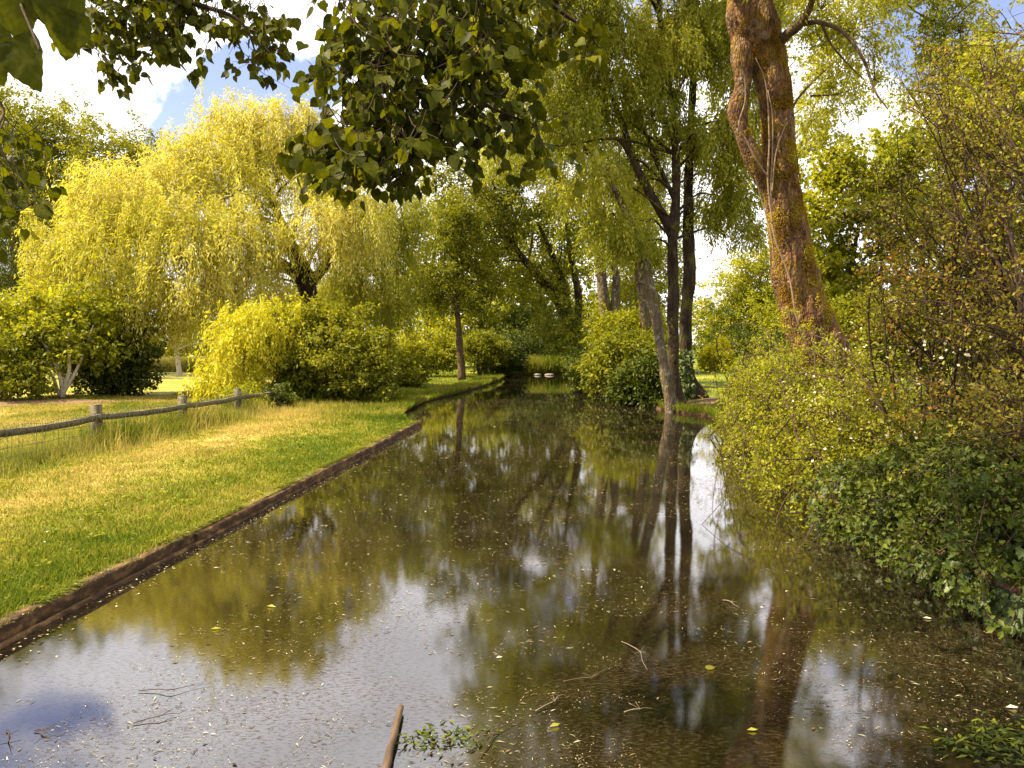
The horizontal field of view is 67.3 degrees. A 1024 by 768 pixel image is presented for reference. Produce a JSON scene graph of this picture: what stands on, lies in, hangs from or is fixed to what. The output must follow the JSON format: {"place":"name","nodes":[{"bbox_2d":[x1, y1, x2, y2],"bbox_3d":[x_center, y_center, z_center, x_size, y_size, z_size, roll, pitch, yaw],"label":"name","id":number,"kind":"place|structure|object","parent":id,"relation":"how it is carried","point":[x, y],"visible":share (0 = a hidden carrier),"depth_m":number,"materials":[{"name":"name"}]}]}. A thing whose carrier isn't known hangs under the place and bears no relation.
{"place":"outdoors","nodes":[
{"label":"outdoors","id":0,"kind":"place"},
{"bbox_2d":[0,375,1023,767],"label":"water","id":1,"kind":"structure","parent":0,"point":[694,715],"depth_m":5.35,"materials":[{"name":"liquid"}]},
{"bbox_2d":[0,729,17,749],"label":"floating twig","id":2,"kind":"object","parent":1,"relation":"on","point":[8,736],"visible":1,"depth_m":3.91,"materials":[{"name":"wood"}]},
{"bbox_2d":[33,724,55,735],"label":"floating twig","id":3,"kind":"object","parent":1,"relation":"on","point":[43,730],"visible":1,"depth_m":3.97,"materials":[{"name":"wood"}]},
{"bbox_2d":[133,709,174,723],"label":"floating twig","id":4,"kind":"object","parent":1,"relation":"on","point":[155,716],"visible":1,"depth_m":4.11,"materials":[{"name":"wood"}]},
{"bbox_2d":[138,683,212,691],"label":"floating twig","id":5,"kind":"object","parent":1,"relation":"on","point":[167,689],"visible":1,"depth_m":4.45,"materials":[{"name":"wood"}]},
{"bbox_2d":[382,704,403,767],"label":"stick","id":6,"kind":"object","parent":1,"relation":"on","point":[387,760],"visible":1,"depth_m":3.82,"materials":[{"name":"brown wood"}]},
{"bbox_2d":[480,718,524,757],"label":"floating twig","id":7,"kind":"object","parent":1,"relation":"on","point":[494,730],"visible":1,"depth_m":3.95,"materials":[{"name":"brown wood"}]},
{"bbox_2d":[0,388,1023,767],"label":"floating debris","id":8,"kind":"object","parent":1,"relation":"on","point":[502,610],"visible":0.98,"depth_m":5.45,"materials":[{"name":"plant"}]},
{"bbox_2d":[535,694,562,711],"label":"floating twig","id":9,"kind":"object","parent":1,"relation":"on","point":[548,703],"visible":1,"depth_m":4.26,"materials":[{"name":"brown wood"}]},
{"bbox_2d":[563,667,612,681],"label":"floating twig","id":10,"kind":"object","parent":1,"relation":"on","point":[587,677],"visible":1,"depth_m":4.60,"materials":[{"name":"brown wood"}]},
{"bbox_2d":[624,703,651,712],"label":"floating twig","id":11,"kind":"object","parent":1,"relation":"on","point":[637,708],"visible":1,"depth_m":4.20,"materials":[{"name":"brown wood"}]},
{"bbox_2d":[395,711,1023,764],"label":"pond weed","id":12,"kind":"object","parent":1,"relation":"in","point":[999,739],"visible":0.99,"depth_m":3.88,"materials":[{"name":"green plant"}]},
{"bbox_2d":[705,665,714,669],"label":"floating leaf","id":13,"kind":"object","parent":1,"relation":"on","point":[708,667],"visible":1,"depth_m":4.76,"materials":[{"name":"yellow plant"}]},
{"bbox_2d":[795,506,825,553],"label":"bare twig","id":14,"kind":"object","parent":1,"relation":"in","point":[808,534],"visible":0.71,"depth_m":7.83,"materials":[{"name":"brown wood"}]},
{"bbox_2d":[0,347,1023,618],"bbox_3d":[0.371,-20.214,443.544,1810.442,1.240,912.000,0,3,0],"label":"ground","id":15,"kind":"structure","parent":0,"point":[172,383],"depth_m":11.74,"materials":[{"name":"plant"}]},
{"bbox_2d":[0,174,65,311],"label":"broadleaf tree","id":16,"kind":"object","parent":15,"relation":"on","point":[10,279],"visible":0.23,"depth_m":39.37,"materials":[{"name":"green plant"}]},
{"bbox_2d":[0,75,121,294],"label":"broadleaf tree","id":17,"kind":"object","parent":15,"relation":"on","point":[42,129],"visible":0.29,"depth_m":44.15,"materials":[{"name":"green plant"}]},
{"bbox_2d":[0,398,156,406],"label":"soil","id":18,"kind":"structure","parent":15,"relation":"on","point":[22,401],"depth_m":23.36,"materials":[{"name":"beige soil"}]},
{"bbox_2d":[0,330,62,400],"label":"dense shrub","id":19,"kind":"object","parent":18,"relation":"on","point":[15,375],"visible":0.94,"depth_m":23.57,"materials":[{"name":"green plant"}]},
{"bbox_2d":[0,276,139,397],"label":"shrub","id":20,"kind":"object","parent":18,"relation":"on","point":[46,326],"visible":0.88,"depth_m":24.86,"materials":[{"name":"green plant"}]},
{"bbox_2d":[15,107,179,327],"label":"broadleaf tree","id":21,"kind":"object","parent":15,"relation":"on","point":[127,144],"visible":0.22,"depth_m":42.49,"materials":[{"name":"green plant"}]},
{"bbox_2d":[65,302,176,396],"bbox_3d":[-13.894,-0.983,27.096,3.951,3.835,3.377,-1,3,-17],"label":"dense shrub","id":22,"kind":"object","parent":15,"relation":"on","point":[134,375],"visible":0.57,"depth_m":26.49,"materials":[{"name":"green plant"}]},
{"bbox_2d":[0,384,280,460],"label":"fence","id":23,"kind":"object","parent":15,"relation":"on","point":[95,416],"visible":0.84,"depth_m":13.68,"materials":[{"name":"grey wood"}]},
{"bbox_2d":[139,315,228,357],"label":"hedge","id":24,"kind":"object","parent":15,"relation":"on","point":[187,350],"visible":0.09,"depth_m":61.63,"materials":[{"name":"green plant"}]},
{"bbox_2d":[150,319,218,376],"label":"tree","id":25,"kind":"object","parent":15,"relation":"on","point":[178,370],"visible":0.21,"depth_m":42.91,"materials":[{"name":"grey plant"}]},
{"bbox_2d":[0,416,402,618],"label":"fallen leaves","id":26,"kind":"object","parent":15,"relation":"on","point":[107,568],"visible":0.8,"depth_m":8.82,"materials":[{"name":"plant"}]},
{"bbox_2d":[7,76,401,390],"bbox_3d":[-11.347,-5.671,29.135,13.551,12.494,8.163,-1,3,-24],"label":"weeping willow","id":27,"kind":"object","parent":15,"relation":"on","point":[121,220],"visible":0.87,"depth_m":27.82,"materials":[{"name":"yellow plant"}]},
{"bbox_2d":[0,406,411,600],"bbox_3d":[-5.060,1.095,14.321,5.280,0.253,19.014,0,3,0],"label":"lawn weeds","id":28,"kind":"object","parent":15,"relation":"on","point":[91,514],"visible":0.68,"depth_m":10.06,"materials":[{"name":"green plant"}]},
{"bbox_2d":[0,355,420,625],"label":"dry grass","id":29,"kind":"structure","parent":15,"relation":"on","point":[39,453],"depth_m":12.81,"materials":[{"name":"plant"}]},
{"bbox_2d":[0,421,421,649],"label":"canal edging","id":30,"kind":"object","parent":15,"relation":"on","point":[47,613],"visible":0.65,"depth_m":6.79,"materials":[{"name":"brown wood"}]},
{"bbox_2d":[28,421,416,604],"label":"overhanging grass","id":31,"kind":"structure","parent":30,"relation":"on","point":[59,591],"depth_m":7.84,"materials":[{"name":"green plant"}]},
{"bbox_2d":[178,291,310,401],"bbox_3d":[-8.200,-0.893,24.121,2.794,4.117,3.595,2,4,38],"label":"arching shrub","id":32,"kind":"object","parent":15,"relation":"on","point":[243,336],"visible":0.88,"depth_m":23.60,"materials":[{"name":"yellow plant"}]},
{"bbox_2d":[214,381,276,407],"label":"young shrub","id":33,"kind":"object","parent":15,"relation":"on","point":[229,390],"visible":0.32,"depth_m":21.00,"materials":[{"name":"yellow plant"}]},
{"bbox_2d":[260,382,302,407],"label":"young shrub","id":34,"kind":"object","parent":15,"relation":"on","point":[281,398],"visible":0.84,"depth_m":21.91,"materials":[{"name":"green plant"}]},
{"bbox_2d":[0,0,619,264],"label":"lime tree","id":35,"kind":"object","parent":15,"relation":"on","point":[451,66],"visible":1,"depth_m":3.02,"materials":[{"name":"green plant"}]},
{"bbox_2d":[268,270,356,318],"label":"spreading shrub","id":36,"kind":"object","parent":15,"relation":"on","point":[298,292],"visible":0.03,"depth_m":39.37,"materials":[{"name":"green plant"}]},
{"bbox_2d":[251,287,424,403],"bbox_3d":[-6.011,-1.098,25.207,5.858,4.348,4.276,1,3,18],"label":"round bush","id":37,"kind":"object","parent":15,"relation":"on","point":[357,367],"visible":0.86,"depth_m":24.65,"materials":[{"name":"green plant"}]},
{"bbox_2d":[311,181,441,357],"bbox_3d":[-6.298,-4.860,34.325,6.278,9.069,5.704,0,3,0],"label":"weeping willow","id":38,"kind":"object","parent":15,"relation":"on","point":[400,296],"visible":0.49,"depth_m":33.77,"materials":[{"name":"green plant"}]},
{"bbox_2d":[338,333,417,384],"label":"spreading shrub","id":39,"kind":"object","parent":15,"relation":"on","point":[408,354],"depth_m":35.68,"materials":[{"name":"green plant"}]},
{"bbox_2d":[24,353,733,451],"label":"tall grass","id":40,"kind":"structure","parent":15,"relation":"on","point":[538,364],"depth_m":20.48,"materials":[{"name":"green plant"}]},
{"bbox_2d":[389,353,434,387],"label":"spreading shrub","id":41,"kind":"object","parent":15,"relation":"on","point":[414,382],"visible":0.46,"depth_m":33.67,"materials":[{"name":"green plant"}]},
{"bbox_2d":[394,319,471,376],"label":"spreading shrub","id":42,"kind":"object","parent":15,"relation":"on","point":[445,350],"visible":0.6,"depth_m":44.50,"materials":[{"name":"green plant"}]},
{"bbox_2d":[369,157,532,368],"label":"broadleaf tree","id":43,"kind":"object","parent":15,"relation":"on","point":[446,323],"visible":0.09,"depth_m":60.07,"materials":[{"name":"green plant"}]},
{"bbox_2d":[399,181,519,379],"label":"slender tree","id":44,"kind":"object","parent":15,"relation":"on","point":[449,270],"visible":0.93,"depth_m":40.33,"materials":[{"name":"green plant"}]},
{"bbox_2d":[452,328,514,374],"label":"spreading shrub","id":45,"kind":"object","parent":15,"relation":"on","point":[493,350],"visible":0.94,"depth_m":47.45,"materials":[{"name":"green plant"}]},
{"bbox_2d":[470,330,530,376],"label":"spreading shrub","id":46,"kind":"object","parent":15,"relation":"on","point":[515,360],"visible":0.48,"depth_m":49.43,"materials":[{"name":"green plant"}]},
{"bbox_2d":[34,255,972,358],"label":"distant wood","id":47,"kind":"object","parent":15,"relation":"on","point":[693,330],"visible":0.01,"depth_m":91.01,"materials":[{"name":"green plant"}]},
{"bbox_2d":[416,33,605,366],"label":"leaning tree","id":48,"kind":"object","parent":15,"relation":"on","point":[560,299],"visible":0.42,"depth_m":43.26,"materials":[{"name":"green plant"}]},
{"bbox_2d":[468,297,591,357],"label":"dense shrub","id":49,"kind":"object","parent":15,"relation":"on","point":[530,347],"visible":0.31,"depth_m":57.98,"materials":[{"name":"green plant"}]},
{"bbox_2d":[468,181,628,353],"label":"broadleaf tree","id":50,"kind":"object","parent":15,"relation":"on","point":[529,245],"visible":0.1,"depth_m":63.71,"materials":[{"name":"green plant"}]},
{"bbox_2d":[560,331,609,392],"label":"bank shrub","id":51,"kind":"object","parent":15,"relation":"on","point":[577,374],"visible":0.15,"depth_m":32.69,"materials":[{"name":"green plant"}]},
{"bbox_2d":[579,299,666,349],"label":"bank shrub","id":52,"kind":"object","parent":15,"relation":"on","point":[632,318],"visible":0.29,"depth_m":30.58,"materials":[{"name":"green plant"}]},
{"bbox_2d":[568,320,679,401],"bbox_3d":[4.198,-0.681,27.908,4.235,3.319,3.680,-1,3,-18],"label":"bank shrub","id":53,"kind":"object","parent":15,"relation":"on","point":[613,351],"visible":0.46,"depth_m":27.48,"materials":[{"name":"green plant"}]},
{"bbox_2d":[565,194,704,349],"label":"broadleaf tree","id":54,"kind":"object","parent":15,"relation":"on","point":[628,293],"visible":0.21,"depth_m":48.75,"materials":[{"name":"green plant"}]},
{"bbox_2d":[575,125,697,336],"bbox_3d":[5.035,-5.409,29.826,4.531,9.614,4.140,2,3,35],"label":"grey trunk tree","id":55,"kind":"object","parent":15,"relation":"on","point":[645,320],"visible":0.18,"depth_m":29.69,"materials":[{"name":"green plant"}]},
{"bbox_2d":[600,345,681,407],"bbox_3d":[4.364,-0.071,25.485,2.927,2.505,2.909,0,3,0],"label":"bank shrub","id":56,"kind":"object","parent":15,"relation":"on","point":[637,382],"visible":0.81,"depth_m":24.97,"materials":[{"name":"green plant"}]},
{"bbox_2d":[685,397,724,407],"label":"soil","id":57,"kind":"structure","parent":15,"relation":"on","point":[712,400],"depth_m":23.89,"materials":[{"name":"beige soil"}]},
{"bbox_2d":[456,0,842,411],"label":"willow clump","id":58,"kind":"object","parent":57,"relation":"on","point":[670,45],"visible":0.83,"depth_m":22.82,"materials":[{"name":"green plant"}]},
{"bbox_2d":[697,342,721,372],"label":"golden conifer","id":59,"kind":"object","parent":15,"relation":"on","point":[706,356],"visible":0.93,"depth_m":46.67,"materials":[{"name":"yellow plant"}]},
{"bbox_2d":[713,334,738,371],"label":"golden conifer","id":60,"kind":"object","parent":15,"relation":"on","point":[725,343],"visible":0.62,"depth_m":46.62,"materials":[{"name":"yellow plant"}]},
{"bbox_2d":[679,292,790,366],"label":"dense shrub","id":61,"kind":"object","parent":15,"relation":"on","point":[716,326],"visible":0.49,"depth_m":56.51,"materials":[{"name":"green plant"}]},
{"bbox_2d":[692,237,787,363],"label":"broadleaf tree","id":62,"kind":"object","parent":15,"relation":"on","point":[742,292],"visible":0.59,"depth_m":61.48,"materials":[{"name":"green plant"}]},
{"bbox_2d":[663,0,890,238],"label":"airy tree","id":63,"kind":"object","parent":15,"relation":"on","point":[864,102],"visible":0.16,"depth_m":37.36,"materials":[{"name":"green plant"}]},
{"bbox_2d":[725,0,916,432],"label":"mossy tree","id":64,"kind":"object","parent":15,"relation":"on","point":[759,38],"visible":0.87,"depth_m":13.56,"materials":[{"name":"brown plant"}]},
{"bbox_2d":[698,303,1000,529],"bbox_3d":[4.819,0.357,12.969,3.352,3.534,11.947,0,3,9],"label":"flowering bush","id":65,"kind":"object","parent":15,"relation":"on","point":[769,418],"visible":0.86,"depth_m":10.63,"materials":[{"name":"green plant"}]},
{"bbox_2d":[702,458,821,523],"bbox_3d":[3.044,1.230,9.143,2.213,0.682,0.196,-2,3,-33],"label":"bare twig","id":66,"kind":"object","parent":65,"relation":"attached to","point":[755,474],"visible":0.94,"depth_m":9.03,"materials":[{"name":"brown wood"}]},
{"bbox_2d":[776,484,798,524],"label":"bare twig","id":67,"kind":"object","parent":65,"relation":"attached to","point":[782,504],"visible":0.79,"depth_m":8.91,"materials":[{"name":"brown wood"}]},
{"bbox_2d":[799,112,974,327],"bbox_3d":[12.365,-4.186,26.450,5.950,9.932,5.288,1,3,13],"label":"maple tree","id":68,"kind":"object","parent":15,"relation":"on","point":[836,259],"visible":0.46,"depth_m":26.12,"materials":[{"name":"green plant"}]},
{"bbox_2d":[789,414,1023,645],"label":"dark bramble","id":69,"kind":"object","parent":15,"relation":"on","point":[967,500],"visible":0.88,"depth_m":6.22,"materials":[{"name":"green plant"}]},
{"bbox_2d":[807,491,1023,638],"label":"bank wall","id":70,"kind":"structure","parent":15,"relation":"on","point":[1013,589],"depth_m":5.70,"materials":[{"name":"brick"}]},
{"bbox_2d":[785,442,1023,637],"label":"ivy","id":71,"kind":"object","parent":70,"relation":"attached to","point":[1009,609],"visible":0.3,"depth_m":5.98,"materials":[{"name":"green plant"}]},
{"bbox_2d":[828,262,1021,391],"bbox_3d":[9.683,-1.097,18.414,5.399,3.863,3.626,0,3,0],"label":"understorey bush","id":72,"kind":"object","parent":15,"relation":"on","point":[845,318],"visible":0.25,"depth_m":18.41,"materials":[{"name":"green plant"}]},
{"bbox_2d":[827,0,1023,382],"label":"tall tree","id":73,"kind":"object","parent":15,"relation":"on","point":[927,22],"visible":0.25,"depth_m":29.16,"materials":[{"name":"green plant"}]},
{"bbox_2d":[829,0,1023,480],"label":"rusty shrub","id":74,"kind":"object","parent":15,"relation":"on","point":[999,413],"visible":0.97,"depth_m":8.22,"materials":[{"name":"green plant"}]},
{"bbox_2d":[882,36,1023,375],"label":"golden tree","id":75,"kind":"object","parent":15,"relation":"on","point":[975,80],"visible":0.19,"depth_m":23.27,"materials":[{"name":"green plant"}]},
{"bbox_2d":[0,0,1023,346],"label":"sky","id":76,"kind":"structure","parent":0,"point":[164,101],"materials":[{"name":"white"}]},
{"bbox_2d":[463,10,668,324],"bbox_3d":[2.217,-10.054,31.680,10.813,18.956,7.199,-1,3,-21],"label":"grey trunk tree","id":77,"kind":"object","parent":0,"point":[603,295],"visible":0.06,"depth_m":32.57,"materials":[{"name":"green plant"}]}
]}

